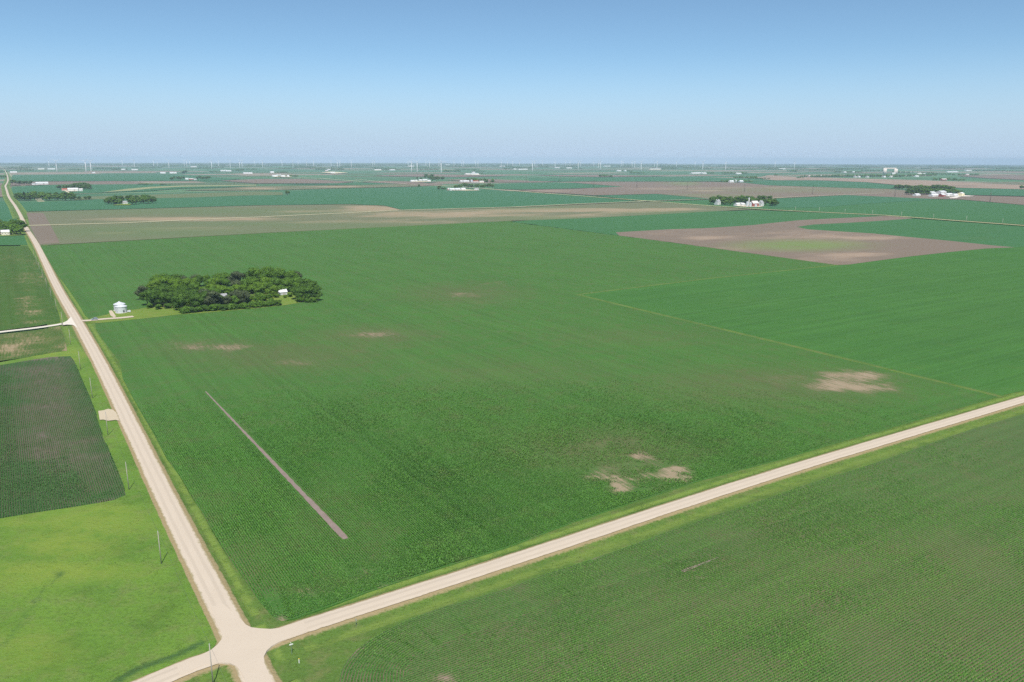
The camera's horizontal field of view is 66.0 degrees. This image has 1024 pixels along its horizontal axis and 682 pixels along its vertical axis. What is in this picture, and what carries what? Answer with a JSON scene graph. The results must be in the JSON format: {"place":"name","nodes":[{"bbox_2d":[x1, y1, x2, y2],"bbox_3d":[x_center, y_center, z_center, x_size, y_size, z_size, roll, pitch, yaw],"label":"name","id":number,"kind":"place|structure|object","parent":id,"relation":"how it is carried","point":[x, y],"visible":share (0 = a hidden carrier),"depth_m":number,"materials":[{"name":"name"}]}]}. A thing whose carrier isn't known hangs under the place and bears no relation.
{"place":"outdoors","nodes":[
{"label":"outdoors","id":0,"kind":"place"},
{"bbox_2d":[0,202,16,221],"bbox_3d":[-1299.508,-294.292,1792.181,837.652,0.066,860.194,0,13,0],"label":"crop field","id":1,"kind":"structure","parent":0,"point":[5,214],"depth_m":1737.08,"materials":[{"name":"green plant"}]},
{"bbox_2d":[0,235,26,244],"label":"crop field","id":2,"kind":"structure","parent":0,"point":[14,240],"depth_m":1170.46,"materials":[{"name":"green plant"}]},
{"bbox_2d":[1,170,27,218],"bbox_3d":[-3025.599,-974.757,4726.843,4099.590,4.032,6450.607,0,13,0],"label":"grass verge","id":3,"kind":"object","parent":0,"point":[14,213],"depth_m":2188.05,"materials":[{"name":"green plant"}]},
{"bbox_2d":[0,246,59,329],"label":"crop field","id":4,"kind":"structure","parent":0,"point":[26,295],"depth_m":718.97,"materials":[{"name":"green plant"}]},
{"bbox_2d":[0,323,61,332],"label":"driveway","id":5,"kind":"structure","parent":0,"point":[31,328],"depth_m":566.12,"materials":[{"name":"grey gravel"}]},
{"bbox_2d":[0,326,66,360],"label":"stubble field","id":6,"kind":"structure","parent":0,"point":[17,345],"depth_m":521.87,"materials":[{"name":"plant"}]},
{"bbox_2d":[27,213,58,243],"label":"plowed field","id":7,"kind":"structure","parent":0,"point":[43,232],"depth_m":1348.90,"materials":[{"name":"soil"}]},
{"bbox_2d":[0,356,125,517],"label":"crop field","id":8,"kind":"structure","parent":0,"point":[64,365],"depth_m":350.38,"materials":[{"name":"green plant"}]},
{"bbox_2d":[62,317,76,326],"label":"driveway mouth","id":9,"kind":"object","parent":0,"point":[69,321],"visible":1,"depth_m":586.36},
{"bbox_2d":[11,181,142,184],"bbox_3d":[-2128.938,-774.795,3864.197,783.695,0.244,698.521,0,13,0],"label":"bare field","id":10,"kind":"structure","parent":0,"point":[89,182],"depth_m":3949.88,"materials":[{"name":"soil"}]},
{"bbox_2d":[82,316,133,320],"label":"driveway","id":11,"kind":"structure","parent":0,"point":[109,318],"depth_m":601.95,"materials":[{"name":"beige gravel"}]},
{"bbox_2d":[0,337,216,681],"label":"meadow","id":12,"kind":"structure","parent":0,"point":[101,625],"depth_m":223.71,"materials":[{"name":"green plant"}]},
{"bbox_2d":[98,409,118,420],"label":"gravel turnout","id":13,"kind":"object","parent":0,"point":[111,414],"visible":0.98,"depth_m":375.44,"materials":[{"name":"beige gravel"}]},
{"bbox_2d":[12,174,233,180],"bbox_3d":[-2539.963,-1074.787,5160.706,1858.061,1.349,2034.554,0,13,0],"label":"crop field","id":14,"kind":"structure","parent":0,"point":[115,177],"depth_m":4963.52,"materials":[{"name":"green plant"}]},
{"bbox_2d":[15,219,240,681],"bbox_3d":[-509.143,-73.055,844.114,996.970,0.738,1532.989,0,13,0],"label":"grass verge","id":15,"kind":"object","parent":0,"point":[228,672],"depth_m":315.09,"materials":[{"name":"green plant"}]},
{"bbox_2d":[13,225,23,234],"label":"broadleaf tree","id":16,"kind":"object","parent":15,"relation":"on","point":[19,228],"visible":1,"depth_m":1251.49,"materials":[{"name":"green plant"}]},
{"bbox_2d":[15,220,27,227],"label":"broadleaf tree","id":17,"kind":"object","parent":15,"relation":"on","point":[22,223],"visible":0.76,"depth_m":1299.69,"materials":[{"name":"green plant"}]},
{"bbox_2d":[12,184,255,193],"bbox_3d":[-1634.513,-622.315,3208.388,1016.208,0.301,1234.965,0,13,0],"label":"crop field","id":18,"kind":"structure","parent":0,"point":[100,188],"depth_m":3190.96,"materials":[{"name":"green plant"}]},
{"bbox_2d":[4,171,275,681],"bbox_3d":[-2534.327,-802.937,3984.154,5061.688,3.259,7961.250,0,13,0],"label":"gravel road","id":19,"kind":"structure","parent":0,"point":[211,588],"depth_m":297.73,"materials":[{"name":"beige gravel"}]},
{"bbox_2d":[24,219,324,681],"bbox_3d":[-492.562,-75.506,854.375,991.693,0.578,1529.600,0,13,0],"label":"grass verge","id":20,"kind":"object","parent":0,"point":[307,669],"depth_m":245.11,"materials":[{"name":"green plant"}]},
{"bbox_2d":[75,191,282,199],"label":"tilled field","id":21,"kind":"structure","parent":0,"point":[219,194],"depth_m":2660.95,"materials":[{"name":"brown soil"}]},
{"bbox_2d":[107,185,255,191],"bbox_3d":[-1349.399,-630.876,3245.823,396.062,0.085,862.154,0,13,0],"label":"grass waterway","id":22,"kind":"object","parent":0,"point":[130,189],"depth_m":3402.14,"materials":[{"name":"green plant"}]},
{"bbox_2d":[84,289,319,322],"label":"grass yard","id":23,"kind":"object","parent":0,"point":[142,313],"depth_m":630.89,"materials":[{"name":"green plant"}]},
{"bbox_2d":[115,303,130,313],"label":"grain bin","id":24,"kind":"object","parent":23,"relation":"on","point":[120,308],"visible":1,"depth_m":623.41,"materials":[{"name":"metal"}]},
{"bbox_2d":[145,289,162,305],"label":"broadleaf tree","id":25,"kind":"object","parent":23,"relation":"on","point":[152,295],"visible":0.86,"depth_m":646.39,"materials":[{"name":"green plant"}]},
{"bbox_2d":[154,292,170,306],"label":"broadleaf tree","id":26,"kind":"object","parent":23,"relation":"on","point":[161,295],"visible":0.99,"depth_m":644.82,"materials":[{"name":"green plant"}]},
{"bbox_2d":[163,291,177,306],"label":"broadleaf tree","id":27,"kind":"object","parent":23,"relation":"on","point":[170,295],"visible":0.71,"depth_m":647.07,"materials":[{"name":"green plant"}]},
{"bbox_2d":[171,296,186,307],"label":"broadleaf tree","id":28,"kind":"object","parent":23,"relation":"on","point":[177,301],"visible":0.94,"depth_m":630.50,"materials":[{"name":"green plant"}]},
{"bbox_2d":[172,293,190,306],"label":"broadleaf tree","id":29,"kind":"object","parent":23,"relation":"on","point":[182,296],"visible":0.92,"depth_m":632.49,"materials":[{"name":"green plant"}]},
{"bbox_2d":[177,287,188,305],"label":"broadleaf tree","id":30,"kind":"object","parent":23,"relation":"on","point":[185,290],"visible":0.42,"depth_m":652.60,"materials":[{"name":"green plant"}]},
{"bbox_2d":[188,292,202,306],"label":"broadleaf tree","id":31,"kind":"object","parent":23,"relation":"on","point":[194,301],"visible":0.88,"depth_m":636.34,"materials":[{"name":"green plant"}]},
{"bbox_2d":[188,294,203,306],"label":"broadleaf tree","id":32,"kind":"object","parent":23,"relation":"on","point":[199,298],"visible":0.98,"depth_m":635.64,"materials":[{"name":"green plant"}]},
{"bbox_2d":[202,290,220,304],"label":"broadleaf tree","id":33,"kind":"object","parent":23,"relation":"on","point":[211,296],"visible":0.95,"depth_m":641.50,"materials":[{"name":"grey plant"}]},
{"bbox_2d":[219,285,229,294],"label":"broadleaf tree","id":34,"kind":"object","parent":23,"relation":"on","point":[223,289],"visible":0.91,"depth_m":689.15,"materials":[{"name":"green plant"}]},
{"bbox_2d":[230,295,239,303],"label":"broadleaf tree","id":35,"kind":"object","parent":23,"relation":"on","point":[235,298],"visible":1,"depth_m":657.62,"materials":[{"name":"green plant"}]},
{"bbox_2d":[229,289,241,303],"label":"broadleaf tree","id":36,"kind":"object","parent":23,"relation":"on","point":[234,292],"visible":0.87,"depth_m":659.64,"materials":[{"name":"plant"}]},
{"bbox_2d":[231,284,243,290],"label":"broadleaf tree","id":37,"kind":"object","parent":23,"relation":"on","point":[237,287],"visible":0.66,"depth_m":693.40,"materials":[{"name":"green plant"}]},
{"bbox_2d":[237,290,250,301],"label":"broadleaf tree","id":38,"kind":"object","parent":23,"relation":"on","point":[244,296],"visible":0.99,"depth_m":659.36,"materials":[{"name":"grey plant"}]},
{"bbox_2d":[247,277,258,285],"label":"broadleaf tree","id":39,"kind":"object","parent":23,"relation":"on","point":[252,281],"visible":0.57,"depth_m":719.11,"materials":[{"name":"green plant"}]},
{"bbox_2d":[245,267,260,280],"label":"broadleaf tree","id":40,"kind":"object","parent":23,"relation":"on","point":[253,271],"visible":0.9,"depth_m":745.29,"materials":[{"name":"green plant"}]},
{"bbox_2d":[255,282,271,293],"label":"broadleaf tree","id":41,"kind":"object","parent":23,"relation":"on","point":[263,287],"visible":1,"depth_m":693.76,"materials":[{"name":"green plant"}]},
{"bbox_2d":[259,276,270,282],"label":"broadleaf tree","id":42,"kind":"object","parent":23,"relation":"on","point":[264,279],"visible":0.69,"depth_m":721.75,"materials":[{"name":"green plant"}]},
{"bbox_2d":[269,285,279,293],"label":"broadleaf tree","id":43,"kind":"object","parent":23,"relation":"on","point":[274,288],"visible":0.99,"depth_m":696.85,"materials":[{"name":"green plant"}]},
{"bbox_2d":[277,289,287,294],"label":"farm shed","id":44,"kind":"structure","parent":23,"relation":"on","point":[283,292],"depth_m":709.05,"materials":[{"name":"grey paint"}]},
{"bbox_2d":[281,279,292,290],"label":"broadleaf tree","id":45,"kind":"object","parent":23,"relation":"on","point":[287,286],"visible":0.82,"depth_m":720.93,"materials":[{"name":"green plant"}]},
{"bbox_2d":[284,270,299,278],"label":"broadleaf tree","id":46,"kind":"object","parent":23,"relation":"on","point":[291,274],"visible":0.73,"depth_m":740.69,"materials":[{"name":"green plant"}]},
{"bbox_2d":[293,288,303,297],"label":"broadleaf tree","id":47,"kind":"object","parent":23,"relation":"on","point":[298,293],"visible":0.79,"depth_m":672.48,"materials":[{"name":"green plant"}]},
{"bbox_2d":[296,278,310,287],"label":"broadleaf tree","id":48,"kind":"object","parent":23,"relation":"on","point":[302,282],"visible":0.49,"depth_m":700.85,"materials":[{"name":"green plant"}]},
{"bbox_2d":[299,285,317,297],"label":"broadleaf tree","id":49,"kind":"object","parent":23,"relation":"on","point":[308,291],"visible":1,"depth_m":672.49,"materials":[{"name":"green plant"}]},
{"bbox_2d":[304,280,322,289],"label":"broadleaf tree","id":50,"kind":"object","parent":23,"relation":"on","point":[312,283],"visible":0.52,"depth_m":698.08,"materials":[{"name":"green plant"}]},
{"bbox_2d":[176,604,307,681],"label":"road crossing","id":51,"kind":"object","parent":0,"point":[242,647],"visible":1,"depth_m":198.22,"materials":[{"name":"stone"}]},
{"bbox_2d":[43,221,497,245],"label":"grass margin","id":52,"kind":"object","parent":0,"point":[277,232],"depth_m":1324.21,"materials":[{"name":"green plant"}]},
{"bbox_2d":[221,179,349,182],"bbox_3d":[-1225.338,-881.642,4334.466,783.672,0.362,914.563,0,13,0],"label":"bare field","id":53,"kind":"structure","parent":0,"point":[285,181],"depth_m":4212.97,"materials":[{"name":"soil"}]},
{"bbox_2d":[197,184,416,189],"bbox_3d":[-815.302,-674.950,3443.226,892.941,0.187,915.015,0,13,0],"label":"tilled field","id":54,"kind":"structure","parent":0,"point":[300,187],"depth_m":3338.70,"materials":[{"name":"brown soil"}]},
{"bbox_2d":[19,187,631,210],"bbox_3d":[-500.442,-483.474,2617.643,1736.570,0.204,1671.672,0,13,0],"label":"crop field","id":55,"kind":"structure","parent":0,"point":[405,198],"depth_m":2316.85,"materials":[{"name":"green plant"}]},
{"bbox_2d":[28,201,638,225],"bbox_3d":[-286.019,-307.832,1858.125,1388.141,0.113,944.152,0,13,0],"label":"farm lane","id":56,"kind":"structure","parent":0,"point":[305,214],"depth_m":1689.21,"materials":[{"name":"beige gravel"}]},
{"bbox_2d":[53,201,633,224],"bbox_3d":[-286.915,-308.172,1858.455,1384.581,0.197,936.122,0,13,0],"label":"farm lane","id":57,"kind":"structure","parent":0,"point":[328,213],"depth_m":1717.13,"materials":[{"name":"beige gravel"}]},
{"bbox_2d":[288,182,431,184],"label":"crop field","id":58,"kind":"structure","parent":0,"point":[348,183],"depth_m":3735.76,"materials":[{"name":"green plant"}]},
{"bbox_2d":[0,180,750,195],"bbox_3d":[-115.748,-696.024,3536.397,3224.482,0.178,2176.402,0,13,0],"label":"gravel road","id":59,"kind":"structure","parent":0,"point":[316,188],"depth_m":3085.82,"materials":[{"name":"beige gravel"}]},
{"bbox_2d":[27,202,749,244],"bbox_3d":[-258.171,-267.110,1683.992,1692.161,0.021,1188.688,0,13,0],"label":"bare field","id":60,"kind":"structure","parent":0,"point":[81,230],"depth_m":1642.47,"materials":[{"name":"brown soil"}]},
{"bbox_2d":[370,181,442,185],"bbox_3d":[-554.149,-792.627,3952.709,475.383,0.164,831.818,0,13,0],"label":"bare field","id":61,"kind":"structure","parent":0,"point":[409,183],"depth_m":4033.70,"materials":[{"name":"soil"}]},
{"bbox_2d":[374,174,499,176],"bbox_3d":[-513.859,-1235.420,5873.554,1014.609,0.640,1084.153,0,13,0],"label":"bare field","id":62,"kind":"structure","parent":0,"point":[435,175],"depth_m":5804.22,"materials":[{"name":"soil"}]},
{"bbox_2d":[307,540,639,681],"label":"grass corner","id":63,"kind":"object","parent":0,"point":[332,673],"depth_m":201.68,"materials":[{"name":"green plant"}]},
{"bbox_2d":[450,179,552,181],"bbox_3d":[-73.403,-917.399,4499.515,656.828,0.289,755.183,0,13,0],"label":"bare field","id":64,"kind":"structure","parent":0,"point":[496,180],"depth_m":4468.49,"materials":[{"name":"soil"}]},
{"bbox_2d":[0,163,1023,588],"bbox_3d":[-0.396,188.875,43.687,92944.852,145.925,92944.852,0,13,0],"label":"farmland","id":65,"kind":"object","parent":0,"point":[350,173],"visible":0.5,"depth_m":6555.69,"materials":[{"name":"green plant"}]},
{"bbox_2d":[0,163,1023,170],"bbox_3d":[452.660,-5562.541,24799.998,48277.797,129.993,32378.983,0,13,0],"label":"distant woods","id":66,"kind":"object","parent":65,"relation":"on","point":[663,165],"visible":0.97,"depth_m":15970.03,"materials":[{"name":"green plant"}]},
{"bbox_2d":[0,166,1023,187],"bbox_3d":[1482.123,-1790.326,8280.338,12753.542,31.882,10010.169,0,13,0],"label":"windbreak woods","id":67,"kind":"object","parent":65,"relation":"on","point":[751,177],"visible":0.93,"depth_m":7778.38,"materials":[{"name":"green plant"}]},
{"bbox_2d":[800,170,949,176],"bbox_3d":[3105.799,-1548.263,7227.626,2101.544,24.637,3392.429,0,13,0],"label":"town trees","id":68,"kind":"object","parent":65,"relation":"on","point":[872,175],"visible":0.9,"depth_m":5748.90,"materials":[{"name":"green plant"}]},
{"bbox_2d":[883,168,897,173],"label":"grain elevator","id":69,"kind":"object","parent":65,"relation":"on","point":[894,172],"visible":0.91,"depth_m":6735.21,"materials":[{"name":"paint"}]},
{"bbox_2d":[0,0,1023,164],"label":"sky","id":70,"kind":"structure","parent":0,"point":[831,82],"materials":[{"name":"blue"}]},
{"bbox_2d":[41,221,1003,620],"bbox_3d":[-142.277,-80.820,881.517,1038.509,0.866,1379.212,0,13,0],"label":"crop field","id":71,"kind":"structure","parent":0,"point":[475,305],"depth_m":458.53,"materials":[{"name":"green plant"}]},
{"bbox_2d":[133,285,148,295],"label":"broadleaf tree","id":72,"kind":"object","parent":71,"relation":"on","point":[141,288],"visible":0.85,"depth_m":680.21,"materials":[{"name":"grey plant"}]},
{"bbox_2d":[138,289,148,303],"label":"broadleaf tree","id":73,"kind":"object","parent":71,"relation":"on","point":[142,296],"visible":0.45,"depth_m":652.59,"materials":[{"name":"green plant"}]},
{"bbox_2d":[145,279,160,289],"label":"broadleaf tree","id":74,"kind":"object","parent":71,"relation":"on","point":[152,284],"visible":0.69,"depth_m":706.86,"materials":[{"name":"green plant"}]},
{"bbox_2d":[152,285,167,292],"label":"broadleaf tree","id":75,"kind":"object","parent":71,"relation":"on","point":[162,288],"visible":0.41,"depth_m":662.13,"materials":[{"name":"green plant"}]},
{"bbox_2d":[153,276,168,285],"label":"broadleaf tree","id":76,"kind":"object","parent":71,"relation":"on","point":[162,279],"visible":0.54,"depth_m":714.97,"materials":[{"name":"green plant"}]},
{"bbox_2d":[169,277,182,283],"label":"broadleaf tree","id":77,"kind":"object","parent":71,"relation":"on","point":[178,280],"visible":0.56,"depth_m":713.68,"materials":[{"name":"green plant"}]},
{"bbox_2d":[180,278,196,285],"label":"broadleaf tree","id":78,"kind":"object","parent":71,"relation":"on","point":[186,281],"visible":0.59,"depth_m":711.76,"materials":[{"name":"green plant"}]},
{"bbox_2d":[188,282,199,290],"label":"broadleaf tree","id":79,"kind":"object","parent":71,"relation":"on","point":[194,286],"visible":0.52,"depth_m":689.62,"materials":[{"name":"green plant"}]},
{"bbox_2d":[210,277,221,286],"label":"broadleaf tree","id":80,"kind":"object","parent":71,"relation":"on","point":[216,281],"visible":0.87,"depth_m":714.28,"materials":[{"name":"green plant"}]},
{"bbox_2d":[219,277,230,285],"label":"broadleaf tree","id":81,"kind":"object","parent":71,"relation":"on","point":[224,282],"visible":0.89,"depth_m":718.64,"materials":[{"name":"green plant"}]},
{"bbox_2d":[226,271,244,281],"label":"broadleaf tree","id":82,"kind":"object","parent":71,"relation":"on","point":[236,275],"visible":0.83,"depth_m":747.17,"materials":[{"name":"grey plant"}]},
{"bbox_2d":[257,266,272,277],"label":"broadleaf tree","id":83,"kind":"object","parent":71,"relation":"on","point":[265,271],"visible":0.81,"depth_m":748.21,"materials":[{"name":"green plant"}]},
{"bbox_2d":[205,391,347,538],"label":"bare strip","id":84,"kind":"object","parent":71,"relation":"on","point":[331,523],"visible":1,"depth_m":293.44,"materials":[{"name":"soil"}]},
{"bbox_2d":[269,267,285,278],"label":"broadleaf tree","id":85,"kind":"object","parent":71,"relation":"on","point":[279,272],"visible":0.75,"depth_m":747.34,"materials":[{"name":"green plant"}]},
{"bbox_2d":[312,287,323,296],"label":"broadleaf tree","id":86,"kind":"object","parent":71,"relation":"on","point":[316,294],"visible":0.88,"depth_m":677.62,"materials":[{"name":"green plant"}]},
{"bbox_2d":[76,356,1023,681],"bbox_3d":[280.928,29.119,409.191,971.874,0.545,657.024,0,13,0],"label":"grass verge","id":87,"kind":"object","parent":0,"point":[255,621],"depth_m":280.07,"materials":[{"name":"green plant"}]},
{"bbox_2d":[494,183,622,189],"bbox_3d":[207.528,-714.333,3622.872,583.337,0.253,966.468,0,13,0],"label":"crop field","id":88,"kind":"structure","parent":0,"point":[517,186],"depth_m":3530.75,"materials":[{"name":"green plant"}]},
{"bbox_2d":[133,396,1023,681],"bbox_3d":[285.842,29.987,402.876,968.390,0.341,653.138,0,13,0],"label":"gravel road","id":89,"kind":"structure","parent":0,"point":[341,614],"depth_m":255.16,"materials":[{"name":"beige gravel"}]},
{"bbox_2d":[545,175,643,176],"bbox_3d":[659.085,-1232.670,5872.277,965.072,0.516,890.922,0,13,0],"label":"bare field","id":90,"kind":"structure","parent":0,"point":[597,175],"depth_m":5898.57,"materials":[{"name":"soil"}]},
{"bbox_2d":[172,403,1023,681],"bbox_3d":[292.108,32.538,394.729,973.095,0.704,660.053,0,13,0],"label":"grass verge","id":91,"kind":"object","parent":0,"point":[335,654],"depth_m":245.33,"materials":[{"name":"green plant"}]},
{"bbox_2d":[529,177,768,180],"bbox_3d":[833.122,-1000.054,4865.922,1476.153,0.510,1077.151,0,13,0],"label":"crop field","id":92,"kind":"structure","parent":0,"point":[633,179],"depth_m":4805.98,"materials":[{"name":"green plant"}]},
{"bbox_2d":[597,194,707,200],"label":"crop field","id":93,"kind":"structure","parent":0,"point":[653,197],"depth_m":2524.56,"materials":[{"name":"green plant"}]},
{"bbox_2d":[339,414,1023,681],"bbox_3d":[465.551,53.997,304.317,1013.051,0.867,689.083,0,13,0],"label":"crop field","id":94,"kind":"structure","parent":0,"point":[1004,433],"depth_m":219.48,"materials":[{"name":"green plant"}]},
{"bbox_2d":[511,210,874,235],"bbox_3d":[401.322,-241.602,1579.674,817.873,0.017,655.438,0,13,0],"label":"crop field","id":95,"kind":"structure","parent":0,"point":[614,225],"depth_m":1575.47,"materials":[{"name":"green plant"}]},
{"bbox_2d":[577,265,834,294],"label":"grass margin","id":96,"kind":"object","parent":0,"point":[699,279],"depth_m":798.64,"materials":[{"name":"green plant"}]},
{"bbox_2d":[420,184,1014,224],"bbox_3d":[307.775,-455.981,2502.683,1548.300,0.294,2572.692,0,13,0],"label":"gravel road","id":97,"kind":"structure","parent":0,"point":[767,209],"depth_m":1920.53,"materials":[{"name":"beige gravel"}]},
{"bbox_2d":[520,191,1023,225],"bbox_3d":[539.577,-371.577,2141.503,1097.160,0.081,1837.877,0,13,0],"label":"grass verge","id":98,"kind":"object","parent":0,"point":[793,210],"depth_m":1854.59,"materials":[{"name":"green plant"}]},
{"bbox_2d":[524,182,1023,204],"bbox_3d":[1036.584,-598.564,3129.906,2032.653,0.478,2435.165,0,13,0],"label":"bare field","id":99,"kind":"structure","parent":0,"point":[705,189],"depth_m":3033.80,"materials":[{"name":"soil"}]},
{"bbox_2d":[576,294,1004,397],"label":"grass margin","id":100,"kind":"object","parent":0,"point":[907,373],"depth_m":515.19,"materials":[{"name":"green plant"}]},
{"bbox_2d":[582,247,1023,394],"bbox_3d":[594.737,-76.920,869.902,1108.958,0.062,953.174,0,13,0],"label":"crop field","id":101,"kind":"structure","parent":0,"point":[956,317],"depth_m":647.49,"materials":[{"name":"green plant"}]},
{"bbox_2d":[616,216,1008,264],"bbox_3d":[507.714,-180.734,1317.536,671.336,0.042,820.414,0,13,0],"label":"bare field","id":102,"kind":"structure","parent":0,"point":[790,239],"depth_m":1177.20,"materials":[{"name":"soil"}]},
{"bbox_2d":[747,180,893,188],"bbox_3d":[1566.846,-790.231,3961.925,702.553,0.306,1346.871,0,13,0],"label":"crop field","id":103,"kind":"structure","parent":0,"point":[819,183],"depth_m":3881.58,"materials":[{"name":"green plant"}]},
{"bbox_2d":[659,196,1023,224],"bbox_3d":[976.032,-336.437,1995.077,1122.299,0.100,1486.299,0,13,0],"label":"crop field","id":104,"kind":"structure","parent":0,"point":[970,210],"depth_m":1947.45,"materials":[{"name":"green plant"}]},
{"bbox_2d":[769,195,930,206],"bbox_3d":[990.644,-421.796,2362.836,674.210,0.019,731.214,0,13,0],"label":"crop field","id":105,"kind":"structure","parent":0,"point":[828,201],"depth_m":2353.97,"materials":[{"name":"green plant"}]},
{"bbox_2d":[758,175,1023,188],"bbox_3d":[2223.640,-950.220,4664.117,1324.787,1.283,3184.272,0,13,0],"label":"bare field","id":106,"kind":"structure","parent":0,"point":[930,183],"depth_m":4272.95,"materials":[{"name":"soil"}]},
{"bbox_2d":[799,218,1023,246],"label":"crop field","id":107,"kind":"structure","parent":0,"point":[994,234],"depth_m":1370.97,"materials":[{"name":"green plant"}]},
{"bbox_2d":[942,188,1023,195],"bbox_3d":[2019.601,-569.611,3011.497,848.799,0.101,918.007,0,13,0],"label":"crop field","id":108,"kind":"structure","parent":0,"point":[999,192],"depth_m":3046.63,"materials":[{"name":"green plant"}]},
{"bbox_2d":[966,175,1023,179],"bbox_3d":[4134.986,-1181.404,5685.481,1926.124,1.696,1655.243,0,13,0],"label":"bare field","id":109,"kind":"structure","parent":0,"point":[1018,177],"depth_m":5876.67,"materials":[{"name":"soil"}]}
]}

